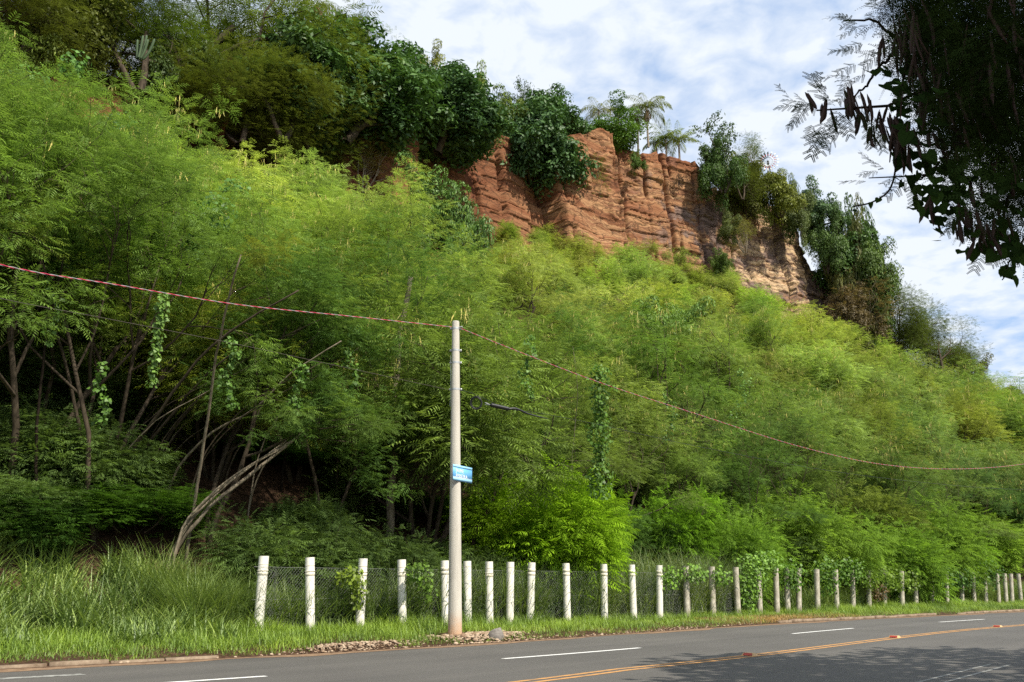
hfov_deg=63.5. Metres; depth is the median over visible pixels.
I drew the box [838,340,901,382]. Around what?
feathery tree
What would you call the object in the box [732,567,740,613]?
fence post
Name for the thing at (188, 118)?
feathery tree
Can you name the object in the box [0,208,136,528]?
slender tree
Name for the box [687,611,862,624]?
dry grass
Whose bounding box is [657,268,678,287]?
feathery tree
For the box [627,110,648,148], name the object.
palm tree
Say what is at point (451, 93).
dense tree
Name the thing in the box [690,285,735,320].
feathery tree
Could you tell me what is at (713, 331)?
feathery tree
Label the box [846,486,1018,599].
leafy shrub
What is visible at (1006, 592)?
fence post
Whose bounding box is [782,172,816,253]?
bushy tree
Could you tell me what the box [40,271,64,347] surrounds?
hanging vine
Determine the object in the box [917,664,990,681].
faded lane line
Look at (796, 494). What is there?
leafy shrub
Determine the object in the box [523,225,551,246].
feathery tree
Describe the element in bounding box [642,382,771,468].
feathery tree
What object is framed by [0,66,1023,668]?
hillside
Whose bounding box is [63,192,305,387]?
feathery tree
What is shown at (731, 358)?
feathery tree
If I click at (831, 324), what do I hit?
feathery tree
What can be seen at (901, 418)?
feathery tree
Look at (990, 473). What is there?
feathery tree
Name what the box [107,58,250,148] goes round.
spreading tree
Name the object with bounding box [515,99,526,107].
bushy tree
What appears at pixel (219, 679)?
lane dash
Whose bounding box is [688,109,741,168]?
sparse tree
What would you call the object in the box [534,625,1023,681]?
line
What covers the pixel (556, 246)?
feathery tree
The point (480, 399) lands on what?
cable coil
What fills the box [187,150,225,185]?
bushy tree
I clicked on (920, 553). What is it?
leafy shrub
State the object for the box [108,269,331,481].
feathery tree
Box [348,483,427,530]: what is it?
leafy shrub
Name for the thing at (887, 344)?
feathery tree
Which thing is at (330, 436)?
leafy shrub
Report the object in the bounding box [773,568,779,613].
fence post
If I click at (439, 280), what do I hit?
feathery tree
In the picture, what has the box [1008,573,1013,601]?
fence post
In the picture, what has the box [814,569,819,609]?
fence post
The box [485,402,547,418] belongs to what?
splice case
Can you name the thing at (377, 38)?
sparse tree
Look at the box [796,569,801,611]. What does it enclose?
fence post
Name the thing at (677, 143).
palm tree
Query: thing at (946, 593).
fence post
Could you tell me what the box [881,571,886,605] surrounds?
fence post
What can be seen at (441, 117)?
dense tree
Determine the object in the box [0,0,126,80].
spreading tree
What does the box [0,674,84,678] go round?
faded edge mark
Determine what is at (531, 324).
feathery tree
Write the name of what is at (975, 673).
faded lane line
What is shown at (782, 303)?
feathery tree
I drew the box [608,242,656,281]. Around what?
feathery tree
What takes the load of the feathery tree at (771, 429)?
on the hillside
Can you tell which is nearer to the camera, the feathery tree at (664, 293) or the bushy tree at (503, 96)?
the feathery tree at (664, 293)
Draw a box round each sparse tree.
[349,10,408,48]
[509,77,534,105]
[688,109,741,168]
[730,133,764,191]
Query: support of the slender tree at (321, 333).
on the hillside
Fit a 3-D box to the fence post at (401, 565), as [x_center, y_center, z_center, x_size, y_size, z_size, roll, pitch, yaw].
[-2.975,7.000,22.363,0.260,2.100,0.264,-3,-16,-1]
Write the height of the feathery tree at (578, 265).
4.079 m
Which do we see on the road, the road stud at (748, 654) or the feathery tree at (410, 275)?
the road stud at (748, 654)
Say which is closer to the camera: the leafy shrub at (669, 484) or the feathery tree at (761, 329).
the leafy shrub at (669, 484)
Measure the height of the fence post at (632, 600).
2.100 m
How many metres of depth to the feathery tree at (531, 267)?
69.62 m
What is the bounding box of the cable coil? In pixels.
[470,396,481,409]
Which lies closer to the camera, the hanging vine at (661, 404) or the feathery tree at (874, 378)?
the hanging vine at (661, 404)
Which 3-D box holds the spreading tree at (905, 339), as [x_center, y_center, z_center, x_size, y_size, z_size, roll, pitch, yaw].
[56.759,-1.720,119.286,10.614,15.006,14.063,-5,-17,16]
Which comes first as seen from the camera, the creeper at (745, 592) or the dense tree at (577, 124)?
the creeper at (745, 592)
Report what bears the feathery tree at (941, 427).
on the hillside
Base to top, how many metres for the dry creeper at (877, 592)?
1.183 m
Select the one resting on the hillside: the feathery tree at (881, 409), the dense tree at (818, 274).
the feathery tree at (881, 409)
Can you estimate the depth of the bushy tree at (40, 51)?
49.10 m
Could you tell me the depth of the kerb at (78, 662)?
14.43 m
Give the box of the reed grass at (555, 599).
[367,551,635,622]
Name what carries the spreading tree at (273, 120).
on the hillside
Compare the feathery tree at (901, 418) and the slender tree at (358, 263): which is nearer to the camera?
the slender tree at (358, 263)
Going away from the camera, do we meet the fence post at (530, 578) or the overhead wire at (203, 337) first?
the overhead wire at (203, 337)
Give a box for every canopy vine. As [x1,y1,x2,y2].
[1,49,91,122]
[83,110,192,203]
[179,178,250,262]
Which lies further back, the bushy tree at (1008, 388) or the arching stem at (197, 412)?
the bushy tree at (1008, 388)
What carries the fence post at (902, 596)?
on the ground
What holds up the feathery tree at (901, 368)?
on the hillside
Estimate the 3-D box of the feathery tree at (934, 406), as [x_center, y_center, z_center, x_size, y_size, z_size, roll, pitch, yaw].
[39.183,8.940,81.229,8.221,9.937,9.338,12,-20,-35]
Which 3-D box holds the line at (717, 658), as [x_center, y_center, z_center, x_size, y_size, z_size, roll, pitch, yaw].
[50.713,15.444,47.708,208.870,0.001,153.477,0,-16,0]
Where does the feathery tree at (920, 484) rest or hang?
on the hillside
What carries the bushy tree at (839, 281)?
on the hillside
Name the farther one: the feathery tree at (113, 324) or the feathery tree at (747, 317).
the feathery tree at (747, 317)
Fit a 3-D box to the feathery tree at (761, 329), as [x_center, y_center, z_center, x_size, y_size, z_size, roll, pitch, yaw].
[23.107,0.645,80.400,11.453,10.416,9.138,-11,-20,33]
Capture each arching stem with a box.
[103,375,258,521]
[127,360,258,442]
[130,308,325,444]
[140,345,306,519]
[146,322,276,444]
[164,384,285,450]
[165,351,318,450]
[169,407,270,458]
[183,368,339,521]
[186,349,351,518]
[218,366,353,521]
[244,387,409,533]
[245,332,424,534]
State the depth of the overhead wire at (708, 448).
29.00 m
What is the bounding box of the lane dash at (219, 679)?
[175,676,264,681]
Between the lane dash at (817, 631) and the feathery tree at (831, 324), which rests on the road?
the lane dash at (817, 631)
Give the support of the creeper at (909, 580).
attached to the fence post at (902, 596)
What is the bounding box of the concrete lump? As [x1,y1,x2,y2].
[488,627,503,639]
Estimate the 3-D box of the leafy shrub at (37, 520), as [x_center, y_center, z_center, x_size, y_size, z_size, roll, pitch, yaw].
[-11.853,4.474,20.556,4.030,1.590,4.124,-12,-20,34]
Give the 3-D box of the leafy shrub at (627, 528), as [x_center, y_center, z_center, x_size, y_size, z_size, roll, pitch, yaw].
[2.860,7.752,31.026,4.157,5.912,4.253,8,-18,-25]
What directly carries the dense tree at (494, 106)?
on the hillside
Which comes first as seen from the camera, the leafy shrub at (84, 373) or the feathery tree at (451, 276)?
the leafy shrub at (84, 373)
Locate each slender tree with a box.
[0,190,149,483]
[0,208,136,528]
[91,161,231,438]
[112,227,364,516]
[146,278,330,449]
[159,247,387,451]
[166,290,407,493]
[184,224,309,563]
[266,237,432,492]
[303,231,416,502]
[368,240,491,483]
[523,282,641,469]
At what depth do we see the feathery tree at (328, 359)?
33.62 m
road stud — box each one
[742,652,757,655]
[888,635,900,637]
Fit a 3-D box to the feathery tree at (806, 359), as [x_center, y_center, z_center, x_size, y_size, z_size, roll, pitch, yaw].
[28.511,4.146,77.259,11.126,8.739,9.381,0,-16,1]
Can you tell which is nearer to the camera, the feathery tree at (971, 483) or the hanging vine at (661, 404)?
the hanging vine at (661, 404)
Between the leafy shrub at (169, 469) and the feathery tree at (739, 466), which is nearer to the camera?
the leafy shrub at (169, 469)
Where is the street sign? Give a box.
[450,464,471,482]
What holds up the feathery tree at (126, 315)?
on the hillside
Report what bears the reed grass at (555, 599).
on the hillside
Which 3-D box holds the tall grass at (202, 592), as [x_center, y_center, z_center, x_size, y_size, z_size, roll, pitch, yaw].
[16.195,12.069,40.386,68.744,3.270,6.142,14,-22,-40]
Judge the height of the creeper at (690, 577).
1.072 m
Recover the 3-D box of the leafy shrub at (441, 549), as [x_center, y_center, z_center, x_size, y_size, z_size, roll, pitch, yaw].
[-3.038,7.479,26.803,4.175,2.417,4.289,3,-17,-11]
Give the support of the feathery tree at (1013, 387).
on the hillside
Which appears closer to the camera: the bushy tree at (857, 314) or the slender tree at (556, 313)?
the slender tree at (556, 313)
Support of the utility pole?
on the ground
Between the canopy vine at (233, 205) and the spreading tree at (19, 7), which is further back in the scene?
the spreading tree at (19, 7)
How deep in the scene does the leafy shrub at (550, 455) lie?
37.44 m
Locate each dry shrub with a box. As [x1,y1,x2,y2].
[348,126,417,193]
[591,149,612,197]
[724,214,756,252]
[821,273,901,339]
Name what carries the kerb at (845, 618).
on the ground
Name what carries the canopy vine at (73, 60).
attached to the feathery tree
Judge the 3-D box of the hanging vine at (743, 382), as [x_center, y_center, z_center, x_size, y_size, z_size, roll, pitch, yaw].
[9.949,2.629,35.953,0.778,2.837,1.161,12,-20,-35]
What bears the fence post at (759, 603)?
on the ground
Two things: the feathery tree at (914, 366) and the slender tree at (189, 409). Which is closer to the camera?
the slender tree at (189, 409)
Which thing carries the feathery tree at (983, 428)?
on the hillside
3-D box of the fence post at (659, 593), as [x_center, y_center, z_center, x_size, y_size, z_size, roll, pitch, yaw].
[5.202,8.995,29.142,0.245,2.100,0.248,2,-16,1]
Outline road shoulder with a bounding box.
[0,611,1023,671]
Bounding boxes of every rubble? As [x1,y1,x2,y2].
[259,640,424,655]
[389,630,555,646]
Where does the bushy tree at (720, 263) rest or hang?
on the hillside
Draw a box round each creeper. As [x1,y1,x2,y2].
[334,565,368,609]
[404,560,437,603]
[661,563,732,593]
[729,550,786,614]
[779,555,865,596]
[855,565,921,594]
[858,581,890,603]
[920,556,1007,594]
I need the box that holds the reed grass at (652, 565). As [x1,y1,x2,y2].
[573,541,776,614]
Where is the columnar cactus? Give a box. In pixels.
[136,35,154,59]
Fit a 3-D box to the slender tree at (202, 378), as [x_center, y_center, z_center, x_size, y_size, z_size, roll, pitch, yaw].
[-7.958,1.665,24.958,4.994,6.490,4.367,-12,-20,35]
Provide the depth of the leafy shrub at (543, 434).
39.17 m
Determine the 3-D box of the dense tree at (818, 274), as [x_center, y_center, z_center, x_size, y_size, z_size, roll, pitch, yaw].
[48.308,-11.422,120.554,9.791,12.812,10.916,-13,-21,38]
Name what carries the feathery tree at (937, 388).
on the hillside
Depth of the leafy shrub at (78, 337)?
27.33 m
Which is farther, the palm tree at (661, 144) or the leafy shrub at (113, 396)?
the palm tree at (661, 144)
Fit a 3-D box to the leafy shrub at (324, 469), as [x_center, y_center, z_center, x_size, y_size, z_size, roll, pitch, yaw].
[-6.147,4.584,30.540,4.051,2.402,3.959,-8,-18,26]
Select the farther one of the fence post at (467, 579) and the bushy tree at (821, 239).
the bushy tree at (821, 239)
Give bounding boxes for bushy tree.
[0,4,68,89]
[18,0,135,96]
[122,10,222,142]
[124,290,226,355]
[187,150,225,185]
[387,151,471,266]
[401,231,435,266]
[415,39,445,71]
[441,182,495,281]
[476,59,513,140]
[492,82,529,146]
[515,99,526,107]
[517,327,563,409]
[589,89,651,152]
[591,302,607,315]
[627,149,648,174]
[633,295,715,381]
[696,131,750,213]
[703,284,727,297]
[708,247,734,275]
[717,208,742,245]
[720,165,769,218]
[728,152,770,219]
[753,167,807,228]
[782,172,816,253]
[804,200,849,275]
[822,192,878,361]
[826,280,892,340]
[844,229,903,334]
[967,352,995,390]
[983,373,1023,394]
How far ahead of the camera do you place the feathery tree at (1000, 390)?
114.32 m
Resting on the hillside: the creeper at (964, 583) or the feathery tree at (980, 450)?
the feathery tree at (980, 450)
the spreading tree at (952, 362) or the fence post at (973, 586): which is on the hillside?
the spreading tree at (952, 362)
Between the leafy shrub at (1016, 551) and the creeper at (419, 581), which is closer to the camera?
the creeper at (419, 581)
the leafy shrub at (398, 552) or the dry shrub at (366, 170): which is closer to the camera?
the leafy shrub at (398, 552)
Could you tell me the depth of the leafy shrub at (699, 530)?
35.28 m
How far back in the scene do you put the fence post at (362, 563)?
21.48 m
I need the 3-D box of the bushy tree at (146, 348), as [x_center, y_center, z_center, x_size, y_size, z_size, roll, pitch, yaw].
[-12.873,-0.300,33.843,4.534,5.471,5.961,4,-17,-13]
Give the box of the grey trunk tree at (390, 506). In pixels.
[324,195,498,546]
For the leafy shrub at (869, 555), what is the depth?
40.54 m
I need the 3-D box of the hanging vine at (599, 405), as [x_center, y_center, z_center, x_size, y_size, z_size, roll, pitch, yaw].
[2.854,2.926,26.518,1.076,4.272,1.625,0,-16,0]
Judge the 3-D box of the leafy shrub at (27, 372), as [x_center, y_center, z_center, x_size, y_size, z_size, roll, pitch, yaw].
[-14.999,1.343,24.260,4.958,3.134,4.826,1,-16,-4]
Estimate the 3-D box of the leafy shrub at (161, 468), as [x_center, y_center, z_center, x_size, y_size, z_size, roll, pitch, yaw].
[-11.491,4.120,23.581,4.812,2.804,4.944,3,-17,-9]
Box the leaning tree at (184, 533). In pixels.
[166,372,423,574]
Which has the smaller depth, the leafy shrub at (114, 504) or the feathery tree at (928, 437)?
the leafy shrub at (114, 504)
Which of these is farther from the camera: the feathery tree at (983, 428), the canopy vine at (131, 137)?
the feathery tree at (983, 428)
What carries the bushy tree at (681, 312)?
on the hillside
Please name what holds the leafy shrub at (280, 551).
on the hillside
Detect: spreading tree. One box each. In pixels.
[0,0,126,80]
[1,0,165,76]
[36,0,220,98]
[103,0,263,103]
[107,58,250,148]
[120,0,407,86]
[134,29,339,163]
[156,10,383,179]
[161,50,324,177]
[213,41,385,177]
[710,130,770,208]
[882,264,936,348]
[886,276,944,363]
[893,294,974,375]
[912,315,985,380]
[944,341,993,382]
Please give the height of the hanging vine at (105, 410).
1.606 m
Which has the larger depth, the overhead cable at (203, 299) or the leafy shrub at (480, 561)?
the leafy shrub at (480, 561)
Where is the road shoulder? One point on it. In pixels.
(143, 663)
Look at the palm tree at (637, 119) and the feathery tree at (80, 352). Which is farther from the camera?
the palm tree at (637, 119)
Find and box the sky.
[105,0,1023,392]
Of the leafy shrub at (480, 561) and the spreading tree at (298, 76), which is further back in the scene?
the spreading tree at (298, 76)
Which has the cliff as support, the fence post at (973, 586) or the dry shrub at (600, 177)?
the dry shrub at (600, 177)
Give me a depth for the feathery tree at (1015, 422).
85.96 m
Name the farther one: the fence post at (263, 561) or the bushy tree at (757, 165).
the bushy tree at (757, 165)
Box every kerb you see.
[0,655,217,668]
[776,613,935,622]
[956,609,1023,613]
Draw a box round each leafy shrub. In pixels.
[0,330,86,422]
[0,389,127,487]
[0,405,181,508]
[0,470,99,551]
[0,485,112,552]
[2,306,120,369]
[17,349,119,415]
[22,437,199,523]
[31,355,164,434]
[48,480,231,536]
[67,436,192,492]
[94,363,223,452]
[188,436,343,467]
[188,501,410,606]
[241,491,362,542]
[282,419,365,462]
[298,433,388,489]
[305,482,431,500]
[335,523,447,594]
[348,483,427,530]
[363,534,480,579]
[401,493,480,516]
[428,451,641,608]
[437,544,523,590]
[477,458,583,506]
[480,400,572,460]
[484,427,587,490]
[550,470,639,580]
[583,447,673,510]
[613,504,694,569]
[630,478,739,571]
[650,462,734,499]
[653,480,755,514]
[657,488,766,531]
[658,456,763,500]
[698,496,809,610]
[716,477,874,600]
[721,519,829,576]
[732,466,799,502]
[763,482,839,507]
[780,471,854,496]
[788,501,863,532]
[788,502,911,600]
[814,472,942,582]
[822,479,878,503]
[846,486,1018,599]
[857,514,964,604]
[918,503,1023,581]
[959,538,1006,581]
[970,512,1023,572]
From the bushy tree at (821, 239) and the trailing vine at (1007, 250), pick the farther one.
the bushy tree at (821, 239)
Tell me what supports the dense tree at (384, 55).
on the hillside
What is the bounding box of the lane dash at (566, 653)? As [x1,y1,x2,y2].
[501,648,634,658]
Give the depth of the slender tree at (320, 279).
23.47 m
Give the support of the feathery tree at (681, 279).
on the hillside
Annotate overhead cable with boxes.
[0,264,451,327]
[460,328,1020,468]
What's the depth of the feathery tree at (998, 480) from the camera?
71.58 m
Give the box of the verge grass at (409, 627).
[0,597,1023,663]
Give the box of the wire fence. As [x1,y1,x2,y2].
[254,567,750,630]
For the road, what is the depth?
15.27 m
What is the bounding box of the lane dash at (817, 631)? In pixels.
[791,628,852,633]
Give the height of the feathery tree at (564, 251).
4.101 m
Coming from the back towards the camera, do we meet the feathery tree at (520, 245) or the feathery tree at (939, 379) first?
the feathery tree at (939, 379)
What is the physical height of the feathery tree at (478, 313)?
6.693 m
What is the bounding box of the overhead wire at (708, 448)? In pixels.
[463,390,996,488]
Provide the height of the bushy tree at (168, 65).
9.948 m
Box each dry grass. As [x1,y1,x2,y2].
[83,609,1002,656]
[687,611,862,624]
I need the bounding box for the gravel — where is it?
[86,619,785,664]
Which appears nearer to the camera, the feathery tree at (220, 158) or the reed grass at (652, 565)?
the reed grass at (652, 565)
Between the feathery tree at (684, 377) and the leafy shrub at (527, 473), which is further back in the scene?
the feathery tree at (684, 377)
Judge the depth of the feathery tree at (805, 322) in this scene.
89.64 m
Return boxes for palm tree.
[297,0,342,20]
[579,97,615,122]
[624,93,672,147]
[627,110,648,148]
[642,135,667,152]
[649,119,685,157]
[659,121,699,159]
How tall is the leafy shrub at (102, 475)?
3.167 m
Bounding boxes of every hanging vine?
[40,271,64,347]
[86,361,112,428]
[145,292,169,388]
[217,335,241,411]
[286,363,309,415]
[341,325,363,409]
[517,335,537,400]
[584,364,617,499]
[659,388,679,443]
[729,368,752,434]
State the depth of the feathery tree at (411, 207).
31.85 m
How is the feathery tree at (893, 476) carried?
on the hillside
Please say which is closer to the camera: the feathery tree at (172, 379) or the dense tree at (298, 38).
the feathery tree at (172, 379)
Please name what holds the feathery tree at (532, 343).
on the hillside
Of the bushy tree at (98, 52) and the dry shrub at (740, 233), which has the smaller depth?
the bushy tree at (98, 52)
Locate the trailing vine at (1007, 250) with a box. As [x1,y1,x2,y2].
[851,62,1023,286]
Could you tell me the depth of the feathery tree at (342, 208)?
39.97 m
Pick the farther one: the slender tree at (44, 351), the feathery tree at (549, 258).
the feathery tree at (549, 258)
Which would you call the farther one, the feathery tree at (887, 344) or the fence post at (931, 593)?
the feathery tree at (887, 344)
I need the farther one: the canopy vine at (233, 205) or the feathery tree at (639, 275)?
the feathery tree at (639, 275)
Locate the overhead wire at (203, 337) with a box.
[0,298,447,389]
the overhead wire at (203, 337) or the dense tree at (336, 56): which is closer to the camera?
the overhead wire at (203, 337)
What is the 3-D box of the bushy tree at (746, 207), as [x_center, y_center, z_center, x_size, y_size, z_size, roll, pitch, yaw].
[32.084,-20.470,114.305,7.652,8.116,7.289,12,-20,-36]
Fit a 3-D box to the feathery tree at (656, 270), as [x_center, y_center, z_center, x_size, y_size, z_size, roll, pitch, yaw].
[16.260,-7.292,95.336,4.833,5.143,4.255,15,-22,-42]
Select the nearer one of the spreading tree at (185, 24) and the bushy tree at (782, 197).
the spreading tree at (185, 24)
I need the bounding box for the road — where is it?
[0,612,1023,681]
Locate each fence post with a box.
[253,556,268,629]
[304,557,314,629]
[355,558,367,627]
[397,559,406,624]
[441,560,448,624]
[463,561,471,622]
[485,561,492,623]
[506,562,513,623]
[526,562,535,622]
[562,563,570,620]
[600,564,607,618]
[628,565,636,617]
[656,565,662,617]
[682,566,689,617]
[708,566,715,615]
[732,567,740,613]
[755,570,762,613]
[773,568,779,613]
[783,568,790,610]
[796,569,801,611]
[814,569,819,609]
[833,570,838,609]
[849,574,855,606]
[865,570,871,606]
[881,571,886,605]
[899,571,904,605]
[912,574,918,602]
[929,580,934,603]
[944,572,948,602]
[959,572,963,600]
[971,573,975,601]
[983,576,987,603]
[995,573,1000,602]
[1002,573,1007,602]
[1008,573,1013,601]
[1016,574,1022,600]
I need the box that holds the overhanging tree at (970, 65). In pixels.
[773,0,1023,279]
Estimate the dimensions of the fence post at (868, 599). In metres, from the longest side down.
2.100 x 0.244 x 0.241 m
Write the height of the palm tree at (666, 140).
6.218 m
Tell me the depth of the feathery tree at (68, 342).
22.01 m
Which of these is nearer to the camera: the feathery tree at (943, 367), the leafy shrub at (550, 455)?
the leafy shrub at (550, 455)
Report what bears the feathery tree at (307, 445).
on the hillside
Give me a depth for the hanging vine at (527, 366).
24.98 m
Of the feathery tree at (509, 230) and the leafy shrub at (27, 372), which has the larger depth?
the feathery tree at (509, 230)
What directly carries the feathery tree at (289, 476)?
on the hillside
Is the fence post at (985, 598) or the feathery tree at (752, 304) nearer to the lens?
the fence post at (985, 598)
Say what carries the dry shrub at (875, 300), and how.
on the hillside
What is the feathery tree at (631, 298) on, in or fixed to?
on the hillside
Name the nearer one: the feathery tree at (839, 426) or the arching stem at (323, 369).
the arching stem at (323, 369)
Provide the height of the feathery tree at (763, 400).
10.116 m
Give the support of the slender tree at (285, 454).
on the hillside
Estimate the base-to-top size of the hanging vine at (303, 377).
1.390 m
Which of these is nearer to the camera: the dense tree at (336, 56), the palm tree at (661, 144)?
the dense tree at (336, 56)
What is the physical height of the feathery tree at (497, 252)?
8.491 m
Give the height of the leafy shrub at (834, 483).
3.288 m
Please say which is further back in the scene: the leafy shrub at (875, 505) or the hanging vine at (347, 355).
the leafy shrub at (875, 505)
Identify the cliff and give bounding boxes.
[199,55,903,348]
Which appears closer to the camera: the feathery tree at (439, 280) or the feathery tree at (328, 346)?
the feathery tree at (328, 346)
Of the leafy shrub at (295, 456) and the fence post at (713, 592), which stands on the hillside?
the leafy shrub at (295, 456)
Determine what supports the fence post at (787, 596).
on the ground
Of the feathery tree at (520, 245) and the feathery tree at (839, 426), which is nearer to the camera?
the feathery tree at (839, 426)
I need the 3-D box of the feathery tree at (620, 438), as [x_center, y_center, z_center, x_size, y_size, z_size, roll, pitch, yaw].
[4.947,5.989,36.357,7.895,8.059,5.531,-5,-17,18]
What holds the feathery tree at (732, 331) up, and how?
on the hillside
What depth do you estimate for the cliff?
103.15 m
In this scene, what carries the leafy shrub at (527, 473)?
on the hillside
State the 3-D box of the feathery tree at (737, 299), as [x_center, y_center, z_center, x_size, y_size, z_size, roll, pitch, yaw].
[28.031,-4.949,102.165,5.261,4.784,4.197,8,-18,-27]
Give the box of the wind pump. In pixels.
[758,151,778,195]
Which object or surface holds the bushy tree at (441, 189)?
on the hillside
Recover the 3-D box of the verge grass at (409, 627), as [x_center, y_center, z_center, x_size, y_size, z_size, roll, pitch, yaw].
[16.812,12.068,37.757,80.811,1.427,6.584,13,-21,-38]
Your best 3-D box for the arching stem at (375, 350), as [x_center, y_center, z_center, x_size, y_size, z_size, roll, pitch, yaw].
[-5.226,2.886,24.304,5.211,6.887,1.888,0,-16,0]
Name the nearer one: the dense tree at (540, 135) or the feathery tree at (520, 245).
the feathery tree at (520, 245)
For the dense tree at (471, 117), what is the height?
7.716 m
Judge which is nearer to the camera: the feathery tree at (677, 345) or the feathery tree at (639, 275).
the feathery tree at (677, 345)
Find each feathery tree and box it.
[0,7,202,312]
[0,56,222,418]
[0,61,340,545]
[0,63,103,230]
[0,67,257,484]
[0,83,303,447]
[0,86,152,420]
[0,162,182,317]
[0,174,150,416]
[49,204,228,385]
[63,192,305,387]
[78,81,237,220]
[85,114,215,235]
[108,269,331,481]
[148,224,424,544]
[183,145,426,483]
[195,135,328,258]
[199,144,238,178]
[200,206,430,450]
[203,191,506,538]
[207,184,339,234]
[208,249,388,409]
[222,182,378,268]
[241,155,516,487]
[246,146,371,221]
[246,169,305,221]
[282,178,403,274]
[300,284,590,547]
[310,219,463,374]
[311,207,476,397]
[374,266,517,376]
[387,275,656,554]
[396,234,443,274]
[402,296,617,452]
[403,249,467,345]
[422,238,525,314]
[429,300,516,347]
[436,231,587,343]
[446,315,612,496]
[447,256,502,312]
[486,230,542,312]
[491,235,532,260]
[492,219,526,245]
[495,245,551,310]
[498,306,566,402]
[517,303,633,414]
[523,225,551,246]
[524,284,605,378]
[525,239,572,271]
[527,240,562,260]
[528,282,766,498]
[529,286,582,321]
[531,227,554,247]
[532,246,583,308]
[537,220,563,248]
[537,383,719,518]
[544,345,698,494]
[545,309,656,388]
[549,237,564,252]
[549,273,606,300]
[553,249,578,262]
[554,230,618,267]
[555,248,574,263]
[568,251,597,283]
[576,256,628,309]
[578,278,664,342]
[590,247,674,302]
[593,312,707,378]
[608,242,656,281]
[611,276,696,320]
[626,407,744,521]
[627,350,740,428]
[630,238,663,255]
[630,271,672,302]
[642,258,667,283]
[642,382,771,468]
[649,258,681,270]
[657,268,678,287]
[660,291,702,327]
[661,264,690,293]
[662,364,707,388]
[663,245,701,270]
[670,300,760,413]
[674,281,704,307]
[674,299,813,460]
[676,262,711,286]
[682,275,751,349]
[688,417,836,525]
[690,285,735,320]
[692,273,715,295]
[694,271,716,287]
[696,375,772,453]
[700,266,748,306]
[701,295,810,385]
[701,308,761,344]
[702,368,834,492]
[704,268,738,283]
[704,313,761,372]
[726,388,853,508]
[728,281,753,310]
[732,293,781,322]
[735,282,797,324]
[742,308,785,347]
[742,342,819,410]
[747,324,804,375]
[747,381,854,475]
[751,428,895,524]
[754,299,854,369]
[754,380,848,465]
[764,338,875,411]
[766,339,872,404]
[770,386,895,502]
[772,293,791,315]
[774,322,852,373]
[776,302,829,333]
[783,319,845,344]
[799,383,893,456]
[805,426,959,523]
[812,369,920,467]
[815,317,851,344]
[828,404,900,495]
[829,331,869,364]
[836,319,871,356]
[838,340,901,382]
[838,449,964,529]
[840,362,918,406]
[843,356,922,414]
[847,383,922,474]
[859,330,917,371]
[869,391,927,473]
[873,345,927,397]
[875,415,1023,518]
[880,429,969,501]
[881,349,955,403]
[883,451,1022,541]
[890,377,967,446]
[893,399,965,458]
[897,356,929,376]
[910,441,1022,522]
[914,366,942,402]
[918,375,1002,458]
[920,368,1000,411]
[922,358,960,378]
[923,380,1022,456]
[928,355,1008,397]
[929,367,954,398]
[933,442,1023,566]
[947,435,1009,459]
[952,461,1023,572]
[957,447,1022,495]
[958,386,1023,454]
[967,372,1023,414]
[981,398,1021,453]
[987,376,1018,408]
[994,437,1023,486]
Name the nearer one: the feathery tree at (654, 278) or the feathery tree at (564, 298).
the feathery tree at (564, 298)
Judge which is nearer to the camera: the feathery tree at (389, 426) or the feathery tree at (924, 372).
the feathery tree at (389, 426)
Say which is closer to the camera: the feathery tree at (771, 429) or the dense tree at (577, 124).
the feathery tree at (771, 429)
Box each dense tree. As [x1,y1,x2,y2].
[226,2,416,162]
[229,12,375,170]
[327,9,443,155]
[328,54,443,162]
[372,38,465,173]
[397,41,512,164]
[428,59,517,159]
[431,64,517,174]
[496,95,601,202]
[524,82,595,135]
[798,175,850,246]
[810,219,879,296]
[843,192,892,355]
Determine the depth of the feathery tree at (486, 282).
56.78 m
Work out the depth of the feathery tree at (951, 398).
88.28 m
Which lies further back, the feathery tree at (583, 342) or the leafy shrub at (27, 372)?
the feathery tree at (583, 342)
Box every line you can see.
[512,624,1023,681]
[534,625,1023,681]
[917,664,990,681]
[944,665,1008,681]
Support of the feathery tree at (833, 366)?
on the hillside
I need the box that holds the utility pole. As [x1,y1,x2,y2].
[448,320,462,634]
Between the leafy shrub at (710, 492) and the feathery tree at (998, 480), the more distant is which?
the feathery tree at (998, 480)
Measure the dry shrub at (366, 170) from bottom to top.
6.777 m
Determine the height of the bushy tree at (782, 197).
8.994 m
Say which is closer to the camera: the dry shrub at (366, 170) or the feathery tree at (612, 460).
the feathery tree at (612, 460)
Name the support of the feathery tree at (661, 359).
on the hillside
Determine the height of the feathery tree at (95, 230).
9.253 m
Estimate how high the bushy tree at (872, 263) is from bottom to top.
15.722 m
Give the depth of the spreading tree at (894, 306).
117.34 m
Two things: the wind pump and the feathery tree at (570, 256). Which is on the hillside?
the feathery tree at (570, 256)
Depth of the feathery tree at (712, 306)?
83.69 m
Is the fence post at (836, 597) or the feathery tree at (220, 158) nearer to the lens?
the fence post at (836, 597)
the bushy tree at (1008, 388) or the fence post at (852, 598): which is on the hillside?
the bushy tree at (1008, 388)
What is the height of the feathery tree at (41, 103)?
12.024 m
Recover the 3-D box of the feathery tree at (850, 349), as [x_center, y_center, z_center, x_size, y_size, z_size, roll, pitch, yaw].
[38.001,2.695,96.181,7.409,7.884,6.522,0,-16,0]
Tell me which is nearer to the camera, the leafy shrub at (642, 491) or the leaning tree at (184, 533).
the leaning tree at (184, 533)
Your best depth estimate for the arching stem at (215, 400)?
23.01 m
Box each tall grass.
[0,511,252,650]
[109,530,1023,633]

